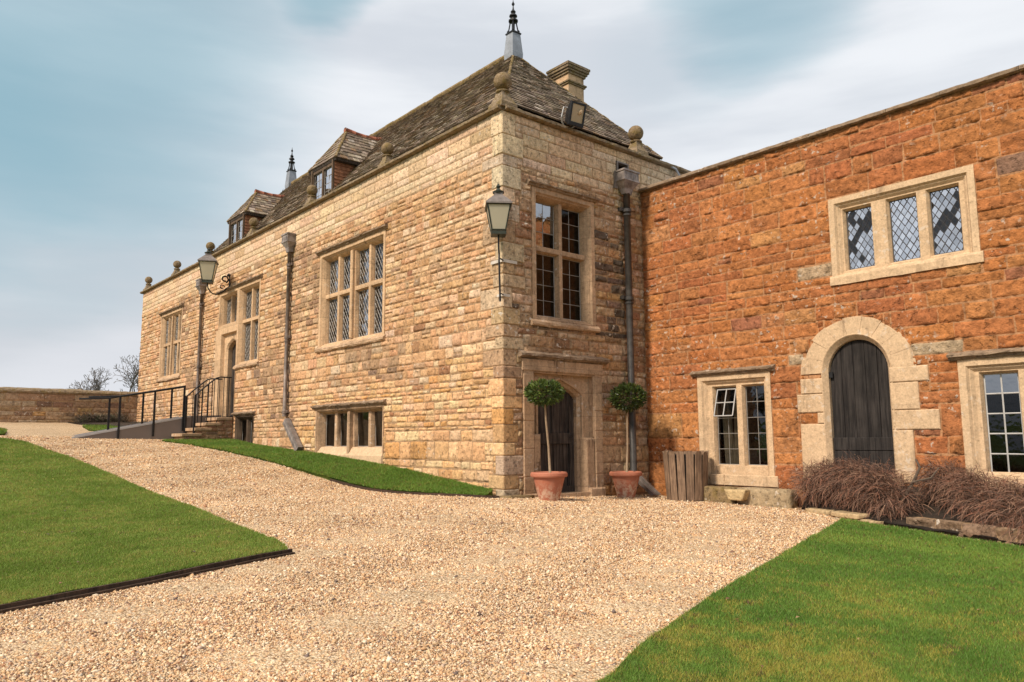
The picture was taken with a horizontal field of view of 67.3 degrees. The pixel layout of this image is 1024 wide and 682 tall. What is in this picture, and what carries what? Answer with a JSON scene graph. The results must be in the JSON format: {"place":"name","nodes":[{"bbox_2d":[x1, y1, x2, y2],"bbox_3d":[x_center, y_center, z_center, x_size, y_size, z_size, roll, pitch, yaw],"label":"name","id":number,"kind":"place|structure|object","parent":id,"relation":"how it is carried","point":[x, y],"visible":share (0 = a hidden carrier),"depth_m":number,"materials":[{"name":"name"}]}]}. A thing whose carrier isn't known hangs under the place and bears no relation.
{"place":"outdoors","nodes":[
{"label":"outdoors","id":0,"kind":"place"},
{"bbox_2d":[0,427,8,433],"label":"grass","id":1,"kind":"structure","parent":0,"point":[3,430],"depth_m":22.81,"materials":[{"name":"green plant"}]},
{"bbox_2d":[0,437,288,604],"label":"lawn","id":2,"kind":"structure","parent":0,"point":[105,547],"depth_m":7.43,"materials":[{"name":"green plant"}]},
{"bbox_2d":[162,438,493,495],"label":"grass bank","id":3,"kind":"structure","parent":0,"point":[329,478],"depth_m":17.15,"materials":[{"name":"green plant"}]},
{"bbox_2d":[0,422,978,681],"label":"gravel path","id":4,"kind":"structure","parent":0,"point":[43,429],"depth_m":6.51,"materials":[{"name":"beige gravel"}]},
{"bbox_2d":[71,385,220,438],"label":"access ramp","id":5,"kind":"structure","parent":4,"relation":"on","point":[166,428],"depth_m":23.73,"materials":[{"name":"metal"}]},
{"bbox_2d":[2,491,997,668],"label":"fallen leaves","id":6,"kind":"object","parent":4,"relation":"on","point":[183,667],"visible":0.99,"depth_m":7.62,"materials":[{"name":"brown plant"}]},
{"bbox_2d":[499,495,534,497],"bbox_3d":[0.061,2.942,14.009,0.716,0.276,0.317,7,-10,-43],"label":"plinth stone","id":7,"kind":"object","parent":4,"relation":"on","point":[520,496],"visible":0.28,"depth_m":13.96,"materials":[{"name":"beige stone"}]},
{"bbox_2d":[530,471,567,500],"bbox_3d":[0.668,2.628,13.855,0.675,0.534,0.675,6,-10,-40],"label":"plant pot","id":8,"kind":"object","parent":4,"relation":"on","point":[548,485],"visible":0.87,"depth_m":13.65,"materials":[{"name":"ceramic"}]},
{"bbox_2d":[523,377,565,472],"bbox_3d":[0.602,1.540,13.937,0.825,1.788,0.805,6,-10,-40],"label":"bay tree","id":9,"kind":"object","parent":8,"relation":"on","point":[544,400],"visible":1,"depth_m":13.88,"materials":[{"name":"green plant"}]},
{"bbox_2d":[609,471,641,497],"bbox_3d":[2.301,2.898,15.527,0.663,0.524,0.663,6,-10,-40],"label":"plant pot","id":10,"kind":"object","parent":4,"relation":"on","point":[625,484],"visible":0.98,"depth_m":15.32,"materials":[{"name":"ceramic"}]},
{"bbox_2d":[606,382,647,471],"bbox_3d":[2.397,1.765,15.748,0.858,1.879,0.852,6,-10,-40],"label":"bay tree","id":11,"kind":"object","parent":10,"relation":"on","point":[630,403],"visible":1,"depth_m":15.67,"materials":[{"name":"green plant"}]},
{"bbox_2d":[662,450,708,500],"bbox_3d":[3.486,2.676,15.395,0.904,0.965,0.908,6,-10,-40],"label":"litter bin","id":12,"kind":"object","parent":4,"relation":"on","point":[686,474],"visible":0.98,"depth_m":15.04,"materials":[{"name":"brown wood"}]},
{"bbox_2d":[805,508,833,514],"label":"edging slab","id":13,"kind":"structure","parent":4,"relation":"on","point":[820,511],"depth_m":12.91,"materials":[{"name":"beige stone"}]},
{"bbox_2d":[830,510,870,518],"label":"edging slab","id":14,"kind":"structure","parent":4,"relation":"on","point":[846,514],"depth_m":12.14,"materials":[{"name":"beige stone"}]},
{"bbox_2d":[860,519,883,524],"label":"edging slab","id":15,"kind":"structure","parent":4,"relation":"on","point":[872,521],"depth_m":11.58,"materials":[{"name":"beige stone"}]},
{"bbox_2d":[0,0,1023,391],"label":"sky","id":16,"kind":"structure","parent":0,"point":[132,132],"materials":[{"name":"blue"}]},
{"bbox_2d":[589,517,1023,681],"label":"lawn","id":17,"kind":"structure","parent":0,"point":[762,638],"depth_m":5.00,"materials":[{"name":"green plant"}]},
{"bbox_3d":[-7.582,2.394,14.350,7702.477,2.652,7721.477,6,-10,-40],"label":"ground","id":18,"kind":"structure","parent":0,"visible":0},
{"bbox_2d":[0,387,137,422],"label":"boundary wall","id":19,"kind":"structure","parent":18,"relation":"on","point":[35,405],"depth_m":30.78,"materials":[{"name":"stone"}]},
{"bbox_2d":[69,366,111,390],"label":"bare tree","id":20,"kind":"object","parent":18,"relation":"on","point":[97,387],"visible":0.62,"depth_m":104.19,"materials":[{"name":"grey plant"}]},
{"bbox_2d":[68,422,140,426],"bbox_3d":[-14.170,3.282,28.515,2.550,0.788,8.300,6,-10,-40],"label":"planting bed","id":21,"kind":"object","parent":18,"relation":"on","point":[112,423],"visible":0.18,"depth_m":30.42,"materials":[{"name":"soil"}]},
{"bbox_2d":[69,410,133,422],"bbox_3d":[-16.668,3.279,31.424,2.560,1.074,1.103,6,-10,-40],"label":"border plant","id":22,"kind":"object","parent":21,"relation":"on","point":[88,418],"visible":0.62,"depth_m":31.22,"materials":[{"name":"plant"}]},
{"bbox_2d":[113,353,139,391],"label":"bare tree","id":23,"kind":"object","parent":18,"relation":"on","point":[133,378],"visible":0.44,"depth_m":96.31,"materials":[{"name":"grey plant"}]},
{"bbox_2d":[0,549,291,608],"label":"timber edging","id":24,"kind":"object","parent":18,"relation":"on","point":[112,585],"visible":0.37,"depth_m":6.51,"materials":[{"name":"brown wood"}]},
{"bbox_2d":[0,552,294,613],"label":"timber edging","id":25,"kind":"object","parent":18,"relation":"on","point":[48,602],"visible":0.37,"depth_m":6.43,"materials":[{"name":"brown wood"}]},
{"bbox_2d":[171,417,232,438],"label":"stone steps","id":26,"kind":"structure","parent":18,"relation":"on","point":[221,428],"depth_m":23.91,"materials":[{"name":"beige stone"}]},
{"bbox_2d":[184,376,231,432],"bbox_3d":[-9.602,2.023,24.293,1.130,1.782,0.890,6,-10,-40],"label":"stair railing","id":27,"kind":"object","parent":26,"relation":"on","point":[194,410],"visible":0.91,"depth_m":24.20,"materials":[{"name":"black metal"}]},
{"bbox_2d":[136,1,690,496],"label":"stone house","id":28,"kind":"structure","parent":18,"relation":"on","point":[358,309],"depth_m":16.90,"materials":[{"name":"beige stone"}]},
{"bbox_2d":[156,303,184,382],"bbox_3d":[-13.202,0.130,29.933,0.403,2.854,2.890,6,-10,-40],"label":"window","id":29,"kind":"structure","parent":28,"relation":"in","point":[171,319],"depth_m":29.97,"materials":[{"name":"stone"}]},
{"bbox_2d":[197,248,230,294],"bbox_3d":[-9.676,-2.250,25.015,0.947,1.521,0.888,2,-8,-14],"label":"wall lantern","id":30,"kind":"object","parent":28,"relation":"attached to","point":[208,263],"depth_m":24.65,"materials":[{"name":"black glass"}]},
{"bbox_2d":[216,284,239,329],"bbox_3d":[-9.299,-1.111,25.468,0.404,1.374,1.940,6,-10,-40],"label":"window","id":31,"kind":"structure","parent":28,"relation":"in","point":[228,300],"depth_m":25.74,"materials":[{"name":"stone"}]},
{"bbox_2d":[230,344,235,416],"bbox_3d":[-8.970,1.211,25.136,0.037,2.479,0.994,6,-10,-40],"label":"door","id":32,"kind":"structure","parent":28,"relation":"in","point":[234,348],"depth_m":25.39,"materials":[{"name":"black wood"}]},
{"bbox_2d":[228,213,244,245],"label":"dormer window","id":33,"kind":"structure","parent":28,"relation":"in","point":[236,228],"depth_m":26.31,"materials":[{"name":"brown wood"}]},
{"bbox_2d":[231,411,255,442],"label":"window","id":34,"kind":"structure","parent":28,"relation":"in","point":[244,420],"depth_m":23.83,"materials":[{"name":"beige stone"}]},
{"bbox_2d":[233,273,262,369],"bbox_3d":[-8.160,-0.568,24.056,0.404,2.824,2.040,6,-10,-40],"label":"window","id":35,"kind":"structure","parent":28,"relation":"in","point":[249,293],"depth_m":24.35,"materials":[{"name":"stone"}]},
{"bbox_2d":[311,159,334,198],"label":"dormer window","id":36,"kind":"structure","parent":28,"relation":"in","point":[323,179],"depth_m":21.48,"materials":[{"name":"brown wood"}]},
{"bbox_2d":[310,399,386,463],"bbox_3d":[-3.930,2.225,18.717,0.404,1.494,3.620,6,-10,-40],"label":"window","id":37,"kind":"structure","parent":28,"relation":"in","point":[349,425],"depth_m":18.70,"materials":[{"name":"stone"}]},
{"bbox_2d":[314,223,387,352],"bbox_3d":[-3.954,-1.206,19.161,0.403,2.773,3.570,6,-10,-40],"label":"window","id":38,"kind":"structure","parent":28,"relation":"in","point":[350,282],"depth_m":19.14,"materials":[{"name":"stone"}]},
{"bbox_2d":[485,183,516,301],"bbox_3d":[-0.221,-1.849,14.478,0.604,2.256,0.740,-1,-7,3],"label":"wall lantern","id":39,"kind":"object","parent":28,"relation":"attached to","point":[498,204],"depth_m":14.28,"materials":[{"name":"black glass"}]},
{"bbox_2d":[538,387,574,491],"bbox_3d":[0.842,2.029,15.384,1.108,2.378,0.126,6,-10,-40],"label":"door","id":40,"kind":"structure","parent":28,"relation":"in","point":[559,417],"depth_m":15.52,"materials":[{"name":"black wood"}]},
{"bbox_2d":[526,179,600,332],"bbox_3d":[1.012,-1.682,15.757,2.020,2.953,0.403,6,-10,-40],"label":"window","id":41,"kind":"structure","parent":28,"relation":"in","point":[562,220],"depth_m":15.87,"materials":[{"name":"stone"}]},
{"bbox_2d":[561,101,586,127],"bbox_3d":[1.260,-4.697,16.031,0.559,0.466,0.372,5,-9,-34],"label":"floodlight","id":42,"kind":"object","parent":28,"relation":"attached to","point":[575,114],"visible":1,"depth_m":15.96,"materials":[{"name":"black metal"}]},
{"bbox_2d":[330,479,498,497],"bbox_3d":[-2.136,2.921,15.013,4.797,0.323,0.240,-6,-9,39],"label":"timber edging","id":43,"kind":"object","parent":18,"relation":"on","point":[403,492],"visible":0.39,"depth_m":14.70,"materials":[{"name":"brown wood"}]},
{"bbox_2d":[701,486,738,503],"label":"stone block","id":44,"kind":"structure","parent":18,"relation":"on","point":[715,493],"depth_m":14.85,"materials":[{"name":"beige stone"}]},
{"bbox_2d":[737,487,797,508],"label":"stone block","id":45,"kind":"structure","parent":18,"relation":"on","point":[772,497],"depth_m":13.96,"materials":[{"name":"beige stone"}]},
{"bbox_2d":[724,489,749,500],"bbox_3d":[4.218,2.877,14.379,0.218,0.212,0.456,6,-10,-40],"label":"stone block","id":46,"kind":"object","parent":45,"relation":"on","point":[738,494],"depth_m":14.29,"materials":[{"name":"beige stone"}]},
{"bbox_2d":[638,64,1023,507],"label":"ironstone wing","id":47,"kind":"structure","parent":18,"relation":"on","point":[856,285],"depth_m":13.68,"materials":[{"name":"orange stone"}]},
{"bbox_2d":[689,364,775,483],"bbox_3d":[4.452,1.682,15.225,0.403,2.324,1.910,6,-10,-40],"label":"window","id":48,"kind":"structure","parent":47,"relation":"in","point":[742,443],"depth_m":15.19,"materials":[{"name":"stone"}]},
{"bbox_2d":[829,340,894,472],"bbox_3d":[6.090,1.148,13.413,0.093,2.362,1.056,6,-10,-40],"label":"door","id":49,"kind":"structure","parent":47,"relation":"in","point":[859,374],"depth_m":13.41,"materials":[{"name":"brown wood"}]},
{"bbox_2d":[828,164,980,276],"bbox_3d":[6.663,-1.901,13.124,0.302,1.570,2.410,6,-10,-40],"label":"window","id":50,"kind":"structure","parent":47,"relation":"in","point":[933,216],"depth_m":13.09,"materials":[{"name":"stone"}]},
{"bbox_2d":[946,347,1023,489],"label":"window","id":51,"kind":"structure","parent":47,"relation":"in","point":[991,381],"depth_m":11.86,"materials":[{"name":"stone"}]},
{"bbox_2d":[801,485,1023,545],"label":"planting bed","id":52,"kind":"object","parent":18,"relation":"on","point":[935,511],"visible":0.22,"depth_m":11.48,"materials":[{"name":"soil"}]},
{"bbox_2d":[783,449,931,521],"bbox_3d":[5.607,2.415,12.595,1.134,1.312,2.839,2,-8,-17],"label":"bare bush","id":53,"kind":"object","parent":52,"relation":"on","point":[863,486],"visible":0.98,"depth_m":12.31,"materials":[{"name":"brown plant"}]},
{"bbox_2d":[901,452,1023,544],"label":"bare bush","id":54,"kind":"object","parent":52,"relation":"on","point":[980,500],"visible":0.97,"depth_m":10.66,"materials":[{"name":"brown plant"}]},
{"bbox_2d":[906,517,1023,544],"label":"retaining wall","id":55,"kind":"structure","parent":18,"relation":"on","point":[968,529],"depth_m":10.29,"materials":[{"name":"stone"}]},
{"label":"lawn","id":56,"kind":"structure","parent":0,"visible":0},
{"bbox_2d":[82,424,116,430],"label":"grass","id":57,"kind":"structure","parent":56,"relation":"on","point":[97,427],"depth_m":27.68,"materials":[{"name":"green plant"}]}
]}

